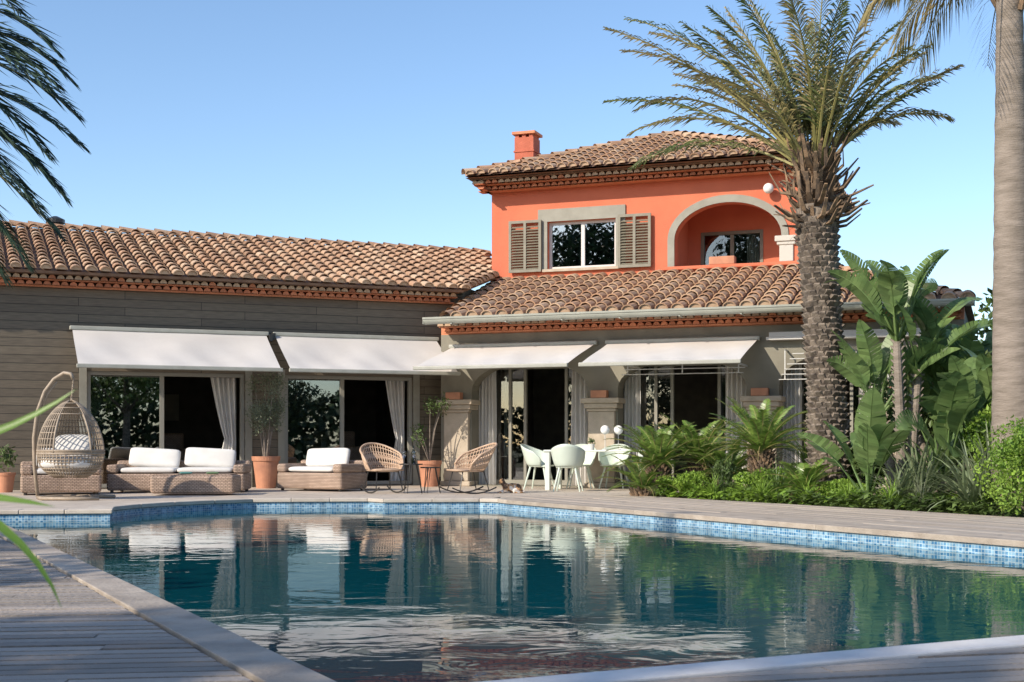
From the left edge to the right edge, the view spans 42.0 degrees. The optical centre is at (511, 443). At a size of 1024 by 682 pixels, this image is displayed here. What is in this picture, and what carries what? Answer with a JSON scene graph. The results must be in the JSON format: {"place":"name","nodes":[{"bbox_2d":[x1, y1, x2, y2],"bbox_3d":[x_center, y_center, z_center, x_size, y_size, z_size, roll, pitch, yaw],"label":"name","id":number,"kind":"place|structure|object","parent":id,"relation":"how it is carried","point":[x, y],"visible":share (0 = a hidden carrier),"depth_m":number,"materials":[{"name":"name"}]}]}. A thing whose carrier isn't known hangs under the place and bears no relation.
{"place":"outdoors","nodes":[
{"label":"outdoors","id":0,"kind":"place"},
{"bbox_2d":[0,537,250,681],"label":"deck","id":1,"kind":"structure","parent":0,"point":[85,634],"depth_m":5.83,"materials":[{"name":"grey wood"}]},
{"bbox_2d":[0,390,74,607],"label":"yucca plant","id":2,"kind":"object","parent":1,"relation":"on","point":[10,534],"visible":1,"depth_m":2.10,"materials":[{"name":"green plant"}]},
{"bbox_2d":[0,0,90,288],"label":"palm tree","id":3,"kind":"object","parent":1,"relation":"on","point":[18,53],"visible":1,"depth_m":10.55,"materials":[{"name":"green plant"}]},
{"bbox_2d":[411,446,415,463],"bbox_3d":[-1.700,0.194,23.000,0.076,0.310,0.075,0,0,0],"label":"wine bottle","id":4,"kind":"object","parent":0,"point":[413,460],"visible":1,"depth_m":22.97,"materials":[{"name":"black glass"}]},
{"bbox_2d":[0,484,881,508],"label":"terrace","id":5,"kind":"structure","parent":0,"point":[414,491],"depth_m":22.70,"materials":[{"name":"stone"}]},
{"bbox_2d":[0,444,17,492],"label":"potted plant","id":6,"kind":"object","parent":5,"relation":"on","point":[7,482],"visible":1,"depth_m":23.62,"materials":[{"name":"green plant"}]},
{"bbox_2d":[20,448,101,494],"bbox_3d":[-7.749,0.474,22.898,1.300,0.792,0.904,0,0,-20],"label":"armchair","id":7,"kind":"object","parent":5,"relation":"on","point":[47,483],"visible":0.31,"depth_m":22.47,"materials":[{"name":"wicker"}]},
{"bbox_2d":[32,371,115,500],"bbox_3d":[-6.890,-0.129,20.750,1.195,1.995,1.056,0,0,0],"label":"hanging chair","id":8,"kind":"object","parent":5,"relation":"on","point":[72,453],"visible":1,"depth_m":20.58,"materials":[{"name":"grey wicker"}]},
{"bbox_2d":[107,447,250,492],"bbox_3d":[-5.930,0.471,23.848,2.400,0.799,0.904,0,0,-3],"label":"sofa","id":9,"kind":"object","parent":5,"relation":"on","point":[138,469],"visible":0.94,"depth_m":23.92,"materials":[{"name":"fabric"}]},
{"bbox_2d":[150,474,240,493],"bbox_3d":[-5.350,0.679,22.600,1.400,0.322,0.760,0,0,-2],"label":"coffee table","id":10,"kind":"object","parent":5,"relation":"on","point":[195,483],"visible":1,"depth_m":22.23,"materials":[{"name":"wicker"}]},
{"bbox_2d":[245,371,288,488],"bbox_3d":[-4.768,-0.325,25.902,0.919,2.390,0.959,0,0,0],"label":"potted tree","id":11,"kind":"object","parent":5,"relation":"on","point":[265,468],"visible":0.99,"depth_m":25.79,"materials":[{"name":"green plant"}]},
{"bbox_2d":[277,448,366,491],"bbox_3d":[-3.501,0.475,24.598,1.450,0.790,0.854,0,0,28],"label":"armchair","id":12,"kind":"object","parent":5,"relation":"on","point":[330,468],"visible":0.97,"depth_m":24.37,"materials":[{"name":"wicker"}]},
{"bbox_2d":[359,442,406,492],"bbox_3d":[-2.276,0.426,23.350,0.758,0.889,0.964,0,0,-28],"label":"rocking chair","id":13,"kind":"object","parent":5,"relation":"on","point":[371,464],"visible":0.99,"depth_m":23.57,"materials":[{"name":"wicker"}]},
{"bbox_2d":[400,464,422,493],"bbox_3d":[-1.740,0.609,23.000,0.400,0.519,0.400,0,0,-15],"label":"side table","id":14,"kind":"object","parent":5,"relation":"on","point":[407,467],"visible":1,"depth_m":23.00,"materials":[{"name":"black metal"}]},
{"bbox_2d":[408,396,451,486],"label":"potted plant","id":15,"kind":"object","parent":5,"relation":"on","point":[432,481],"visible":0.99,"depth_m":26.77,"materials":[{"name":"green plant"}]},
{"bbox_2d":[420,467,440,492],"bbox_3d":[-1.420,0.639,23.250,0.360,0.459,0.360,0,0,-15],"label":"side table","id":16,"kind":"object","parent":5,"relation":"on","point":[427,469],"visible":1,"depth_m":23.24,"materials":[{"name":"black metal"}]},
{"bbox_2d":[440,442,497,493],"bbox_3d":[-0.710,0.426,23.127,0.964,0.889,0.758,0,0,-28],"label":"rocking chair","id":17,"kind":"object","parent":5,"relation":"on","point":[478,464],"visible":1,"depth_m":23.07,"materials":[{"name":"beige wicker"}]},
{"bbox_2d":[0,130,978,490],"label":"house","id":18,"kind":"structure","parent":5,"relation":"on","point":[614,292],"depth_m":27.25,"materials":[{"name":"orange paint"}]},
{"bbox_2d":[87,371,243,487],"bbox_3d":[-6.723,-0.266,25.977,2.994,2.222,0.120,0,0,-23],"label":"sliding door","id":19,"kind":"structure","parent":18,"relation":"in","point":[161,375],"depth_m":25.90,"materials":[{"name":"grey metal"}]},
{"bbox_2d":[285,375,411,483],"bbox_3d":[-3.351,-0.266,27.375,2.694,2.222,0.120,0,0,-23],"label":"sliding door","id":20,"kind":"structure","parent":18,"relation":"in","point":[341,379],"depth_m":27.32,"materials":[{"name":"grey metal"}]},
{"bbox_2d":[496,367,569,484],"bbox_3d":[0.558,-0.390,27.384,3.090,2.480,0.100,0,0,20],"label":"glazed door","id":21,"kind":"structure","parent":18,"relation":"in","point":[522,482],"depth_m":27.45,"materials":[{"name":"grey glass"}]},
{"bbox_2d":[509,204,650,272],"bbox_3d":[1.511,-4.520,29.530,3.280,1.400,0.292,0,0,20],"label":"window","id":22,"kind":"structure","parent":18,"relation":"in","point":[618,212],"depth_m":29.56,"materials":[{"name":"beige wood"}]},
{"bbox_2d":[623,364,723,483],"bbox_3d":[3.478,-0.390,26.300,3.140,2.480,0.100,0,0,20],"label":"glazed door","id":23,"kind":"structure","parent":18,"relation":"in","point":[719,365],"depth_m":26.38,"materials":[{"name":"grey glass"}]},
{"bbox_2d":[701,229,762,264],"bbox_3d":[4.934,-4.190,29.877,1.400,1.120,0.120,0,0,20],"label":"window","id":24,"kind":"structure","parent":18,"relation":"in","point":[731,233],"depth_m":29.87,"materials":[{"name":"paint"}]},
{"bbox_2d":[803,361,883,485],"bbox_3d":[6.131,-0.390,25.316,2.520,2.480,0.100,0,0,20],"label":"glazed door","id":25,"kind":"structure","parent":18,"relation":"in","point":[851,385],"depth_m":25.17,"materials":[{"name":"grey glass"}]},
{"bbox_2d":[498,478,524,492],"bbox_3d":[-0.013,0.736,23.372,0.469,0.264,0.277,0,0,-20],"label":"cat","id":26,"kind":"object","parent":5,"relation":"on","point":[513,487],"visible":1,"depth_m":23.32},
{"bbox_2d":[520,444,553,489],"bbox_3d":[0.465,0.441,25.270,0.620,0.866,0.631,0,0,20],"label":"dining chair","id":27,"kind":"object","parent":5,"relation":"on","point":[534,457],"visible":0.83,"depth_m":25.11,"materials":[{"name":"white plastic"}]},
{"bbox_2d":[551,444,585,491],"bbox_3d":[1.010,0.441,24.092,0.631,0.866,0.620,0,0,10],"label":"dining chair","id":28,"kind":"object","parent":5,"relation":"on","point":[568,456],"visible":0.99,"depth_m":23.92,"materials":[{"name":"white plastic"}]},
{"bbox_2d":[566,444,596,488],"bbox_3d":[1.330,0.441,25.808,0.631,0.866,0.620,0,0,10],"label":"dining chair","id":29,"kind":"object","parent":5,"relation":"on","point":[589,460],"visible":0.46,"depth_m":25.90,"materials":[{"name":"white plastic"}]},
{"bbox_2d":[543,450,644,489],"bbox_3d":[1.620,0.495,24.850,1.900,0.750,0.900,0,0,18],"label":"dining table","id":30,"kind":"object","parent":5,"relation":"on","point":[547,469],"visible":0.33,"depth_m":24.72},
{"bbox_2d":[588,438,595,449],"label":"potted plant","id":31,"kind":"object","parent":30,"relation":"on","point":[591,446],"visible":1,"depth_m":24.81,"materials":[{"name":"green plant"}]},
{"bbox_2d":[600,425,609,449],"bbox_3d":[1.720,-0.108,24.650,0.170,0.455,0.170,0,0,0],"label":"table lamp","id":32,"kind":"object","parent":30,"relation":"on","point":[604,429],"visible":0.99,"depth_m":24.59,"materials":[{"name":"white glass"}]},
{"bbox_2d":[614,425,622,449],"bbox_3d":[1.980,-0.108,24.800,0.170,0.455,0.170,0,0,0],"label":"table lamp","id":33,"kind":"object","parent":30,"relation":"on","point":[617,430],"visible":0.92,"depth_m":24.75,"materials":[{"name":"white glass"}]},
{"bbox_2d":[598,444,630,488],"bbox_3d":[1.990,0.441,25.705,0.631,0.866,0.620,0,0,20],"label":"dining chair","id":34,"kind":"object","parent":5,"relation":"on","point":[608,460],"visible":0.63,"depth_m":25.85,"materials":[{"name":"white plastic"}]},
{"bbox_2d":[0,0,1023,340],"label":"sky","id":35,"kind":"structure","parent":0,"point":[346,120],"materials":[{"name":"blue"}]},
{"bbox_2d":[500,495,1023,536],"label":"deck","id":36,"kind":"structure","parent":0,"point":[984,524],"depth_m":16.40,"materials":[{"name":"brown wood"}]},
{"bbox_2d":[640,647,1023,681],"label":"deck","id":37,"kind":"structure","parent":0,"point":[1000,665],"depth_m":5.03,"materials":[{"name":"grey wood"}]},
{"bbox_2d":[673,495,1015,516],"bbox_3d":[9.744,0.892,16.679,7.782,0.024,19.272,0,0,-31],"label":"garden bed","id":38,"kind":"object","parent":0,"point":[893,508],"depth_m":18.45,"materials":[{"name":"soil"}]},
{"bbox_2d":[595,454,682,495],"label":"cycad plant","id":39,"kind":"object","parent":38,"relation":"on","point":[642,484],"visible":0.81,"depth_m":21.71,"materials":[{"name":"green plant"}]},
{"bbox_2d":[598,422,714,496],"bbox_3d":[2.423,0.285,22.010,1.963,1.280,1.933,0,0,7],"label":"cycad plant","id":40,"kind":"object","parent":38,"relation":"on","point":[655,445],"visible":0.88,"depth_m":21.77,"materials":[{"name":"green plant"}]},
{"bbox_2d":[654,475,678,496],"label":"shrub","id":41,"kind":"object","parent":38,"relation":"on","point":[660,492],"visible":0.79,"depth_m":21.64,"materials":[{"name":"green plant"}]},
{"bbox_2d":[672,470,714,497],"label":"shrub","id":42,"kind":"object","parent":38,"relation":"on","point":[687,479],"visible":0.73,"depth_m":21.18,"materials":[{"name":"green plant"}]},
{"bbox_2d":[642,413,747,492],"bbox_3d":[3.112,0.206,22.164,2.051,1.437,2.039,0,0,39],"label":"cycad plant","id":43,"kind":"object","parent":38,"relation":"on","point":[689,431],"visible":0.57,"depth_m":21.97,"materials":[{"name":"green plant"}]},
{"bbox_2d":[696,471,725,499],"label":"strap leaf plant","id":44,"kind":"object","parent":38,"relation":"on","point":[712,487],"visible":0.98,"depth_m":20.58,"materials":[{"name":"green plant"}]},
{"bbox_2d":[692,454,739,489],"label":"strap leaf plant","id":45,"kind":"object","parent":38,"relation":"on","point":[722,480],"visible":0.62,"depth_m":20.80,"materials":[{"name":"green plant"}]},
{"bbox_2d":[676,440,756,483],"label":"cycad plant","id":46,"kind":"object","parent":38,"relation":"on","point":[735,456],"visible":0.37,"depth_m":21.36,"materials":[{"name":"green plant"}]},
{"bbox_2d":[713,457,736,497],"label":"shrub","id":47,"kind":"object","parent":38,"relation":"on","point":[719,469],"visible":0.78,"depth_m":20.79,"materials":[{"name":"green plant"}]},
{"bbox_2d":[695,396,808,479],"bbox_3d":[3.969,0.095,21.084,2.172,1.657,2.121,0,0,19],"label":"cycad plant","id":48,"kind":"object","parent":38,"relation":"on","point":[761,437],"visible":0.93,"depth_m":20.89,"materials":[{"name":"green plant"}]},
{"bbox_2d":[716,420,805,461],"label":"strap leaf plant","id":49,"kind":"object","parent":38,"relation":"on","point":[774,453],"visible":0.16,"depth_m":21.87,"materials":[{"name":"green plant"}]},
{"bbox_2d":[732,466,793,498],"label":"shrub","id":50,"kind":"object","parent":38,"relation":"on","point":[745,478],"visible":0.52,"depth_m":20.28,"materials":[{"name":"green plant"}]},
{"bbox_2d":[747,475,780,500],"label":"strap leaf plant","id":51,"kind":"object","parent":38,"relation":"on","point":[761,488],"visible":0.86,"depth_m":19.67,"materials":[{"name":"green plant"}]},
{"bbox_2d":[749,457,790,493],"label":"strap leaf plant","id":52,"kind":"object","parent":38,"relation":"on","point":[775,484],"visible":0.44,"depth_m":19.98,"materials":[{"name":"green plant"}]},
{"bbox_2d":[602,0,964,490],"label":"palm tree","id":53,"kind":"object","parent":38,"relation":"on","point":[816,110],"visible":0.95,"depth_m":20.08,"materials":[{"name":"green plant"}]},
{"bbox_2d":[781,462,800,482],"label":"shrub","id":54,"kind":"object","parent":38,"relation":"on","point":[794,464],"visible":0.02,"depth_m":20.47,"materials":[{"name":"green plant"}]},
{"bbox_2d":[775,434,807,467],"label":"strap leaf plant","id":55,"kind":"object","parent":38,"relation":"on","point":[802,455],"visible":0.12,"depth_m":21.81,"materials":[{"name":"green plant"}]},
{"bbox_2d":[763,458,841,502],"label":"cycad plant","id":56,"kind":"object","parent":38,"relation":"on","point":[806,470],"visible":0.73,"depth_m":19.46,"materials":[{"name":"green plant"}]},
{"bbox_2d":[781,475,825,503],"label":"strap leaf plant","id":57,"kind":"object","parent":38,"relation":"on","point":[812,488],"visible":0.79,"depth_m":18.85,"materials":[{"name":"green plant"}]},
{"bbox_2d":[633,484,1023,516],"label":"ground cover","id":58,"kind":"object","parent":38,"relation":"on","point":[951,505],"visible":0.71,"depth_m":18.00,"materials":[{"name":"green plant"}]},
{"bbox_2d":[806,478,865,496],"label":"shrub","id":59,"kind":"object","parent":38,"relation":"on","point":[832,483],"visible":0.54,"depth_m":19.14,"materials":[{"name":"green plant"}]},
{"bbox_2d":[824,477,864,504],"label":"strap leaf plant","id":60,"kind":"object","parent":38,"relation":"on","point":[848,488],"visible":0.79,"depth_m":18.17,"materials":[{"name":"green plant"}]},
{"bbox_2d":[796,387,909,494],"bbox_3d":[4.737,0.044,18.707,1.122,1.652,2.385,0,0,-4],"label":"bird of paradise plant","id":61,"kind":"object","parent":38,"relation":"on","point":[870,438],"visible":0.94,"depth_m":18.50,"materials":[{"name":"green plant"}]},
{"bbox_2d":[847,440,895,489],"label":"shrub","id":62,"kind":"object","parent":38,"relation":"on","point":[861,475],"visible":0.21,"depth_m":20.22,"materials":[{"name":"green plant"}]},
{"bbox_2d":[842,455,935,499],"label":"strap leaf plant","id":63,"kind":"object","parent":38,"relation":"on","point":[908,478],"visible":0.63,"depth_m":17.78,"materials":[{"name":"green plant"}]},
{"bbox_2d":[872,476,913,508],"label":"strap leaf plant","id":64,"kind":"object","parent":38,"relation":"on","point":[891,494],"visible":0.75,"depth_m":17.59,"materials":[{"name":"green plant"}]},
{"bbox_2d":[825,249,992,488],"bbox_3d":[5.958,-0.984,19.617,2.665,3.740,1.511,0,0,-17],"label":"bird of paradise plant","id":65,"kind":"object","parent":38,"relation":"on","point":[897,290],"visible":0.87,"depth_m":19.50,"materials":[{"name":"green plant"}]},
{"bbox_2d":[861,433,969,498],"bbox_3d":[5.472,0.331,18.032,1.715,1.047,1.731,0,0,-40],"label":"strap leaf plant","id":66,"kind":"object","parent":38,"relation":"on","point":[913,461],"visible":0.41,"depth_m":17.88,"materials":[{"name":"green plant"}]},
{"bbox_2d":[884,469,946,508],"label":"strap leaf plant","id":67,"kind":"object","parent":38,"relation":"on","point":[920,489],"visible":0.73,"depth_m":17.17,"materials":[{"name":"green plant"}]},
{"bbox_2d":[883,431,972,489],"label":"strap leaf plant","id":68,"kind":"object","parent":38,"relation":"on","point":[940,450],"visible":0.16,"depth_m":18.73,"materials":[{"name":"green plant"}]},
{"bbox_2d":[889,296,989,492],"bbox_3d":[6.547,-0.672,20.292,1.383,3.116,2.629,0,0,34],"label":"bird of paradise plant","id":69,"kind":"object","parent":38,"relation":"on","point":[926,318],"visible":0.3,"depth_m":19.98,"materials":[{"name":"green plant"}]},
{"bbox_2d":[858,0,1023,510],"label":"palm tree","id":70,"kind":"object","parent":38,"relation":"on","point":[1008,330],"visible":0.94,"depth_m":16.84,"materials":[{"name":"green plant"}]},
{"bbox_2d":[895,355,989,498],"bbox_3d":[6.236,-0.166,18.381,0.949,2.124,2.895,0,0,37],"label":"bird of paradise plant","id":71,"kind":"object","parent":38,"relation":"on","point":[957,402],"visible":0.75,"depth_m":18.06,"materials":[{"name":"green plant"}]},
{"bbox_2d":[903,331,991,470],"bbox_3d":[6.986,-0.425,19.585,1.799,2.633,2.298,0,0,-30],"label":"bird of paradise plant","id":72,"kind":"object","parent":38,"relation":"on","point":[934,387],"visible":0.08,"depth_m":19.88,"materials":[{"name":"green plant"}]},
{"bbox_2d":[899,439,1008,509],"bbox_3d":[5.870,0.382,16.890,1.827,1.018,1.749,0,0,-14],"label":"strap leaf plant","id":73,"kind":"object","parent":38,"relation":"on","point":[972,491],"visible":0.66,"depth_m":16.77,"materials":[{"name":"green plant"}]},
{"bbox_2d":[924,420,992,504],"bbox_3d":[6.335,0.280,17.259,1.960,1.258,2.089,0,0,23],"label":"strap leaf plant","id":74,"kind":"object","parent":38,"relation":"on","point":[981,449],"visible":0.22,"depth_m":17.33,"materials":[{"name":"green plant"}]},
{"bbox_2d":[941,420,990,458],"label":"strap leaf plant","id":75,"kind":"object","parent":38,"relation":"on","point":[982,438],"visible":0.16,"depth_m":17.70,"materials":[{"name":"green plant"}]},
{"bbox_2d":[954,397,991,463],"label":"shrub","id":76,"kind":"object","parent":38,"relation":"on","point":[984,419],"visible":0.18,"depth_m":18.15,"materials":[{"name":"green plant"}]},
{"bbox_2d":[961,319,992,407],"bbox_3d":[7.226,-0.828,18.676,1.793,3.439,2.851,0,0,15],"label":"bird of paradise plant","id":77,"kind":"object","parent":38,"relation":"on","point":[984,370],"visible":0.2,"depth_m":18.42,"materials":[{"name":"green plant"}]},
{"bbox_2d":[971,414,1023,514],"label":"shrub","id":78,"kind":"object","parent":38,"relation":"on","point":[1010,454],"visible":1,"depth_m":15.69,"materials":[{"name":"green plant"}]},
{"bbox_2d":[855,345,967,467],"bbox_3d":[6.901,-0.503,21.964,2.448,2.764,1.596,0,0,21],"label":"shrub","id":79,"kind":"object","parent":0,"point":[890,411],"visible":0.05,"depth_m":21.83,"materials":[{"name":"green plant"}]},
{"bbox_2d":[974,347,991,369],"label":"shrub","id":80,"kind":"object","parent":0,"point":[988,354],"visible":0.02,"depth_m":19.46,"materials":[{"name":"green plant"}]},
{"bbox_3d":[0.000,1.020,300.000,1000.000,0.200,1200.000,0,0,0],"label":"ground","id":81,"kind":"structure","parent":0,"visible":0},
{"bbox_2d":[0,497,1023,681],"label":"swimming pool","id":82,"kind":"structure","parent":81,"relation":"in","point":[249,659],"depth_m":11.69,"materials":[{"name":"stone"}]},
{"bbox_2d":[3,508,1023,681],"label":"water","id":83,"kind":"structure","parent":82,"relation":"in","point":[408,595],"depth_m":9.30,"materials":[{"name":"teal liquid"}]},
{"bbox_2d":[908,318,991,432],"bbox_3d":[8.284,-0.671,23.406,2.629,3.265,1.992,0,0,0],"label":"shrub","id":84,"kind":"object","parent":81,"relation":"on","point":[986,330],"visible":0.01,"depth_m":23.35,"materials":[{"name":"green plant"}]},
{"bbox_2d":[974,287,992,334],"bbox_3d":[11.612,-1.356,27.320,4.025,4.471,4.429,0,0,23],"label":"tree","id":85,"kind":"object","parent":81,"relation":"on","point":[989,301],"visible":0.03,"depth_m":27.09,"materials":[{"name":"green plant"}]}
]}

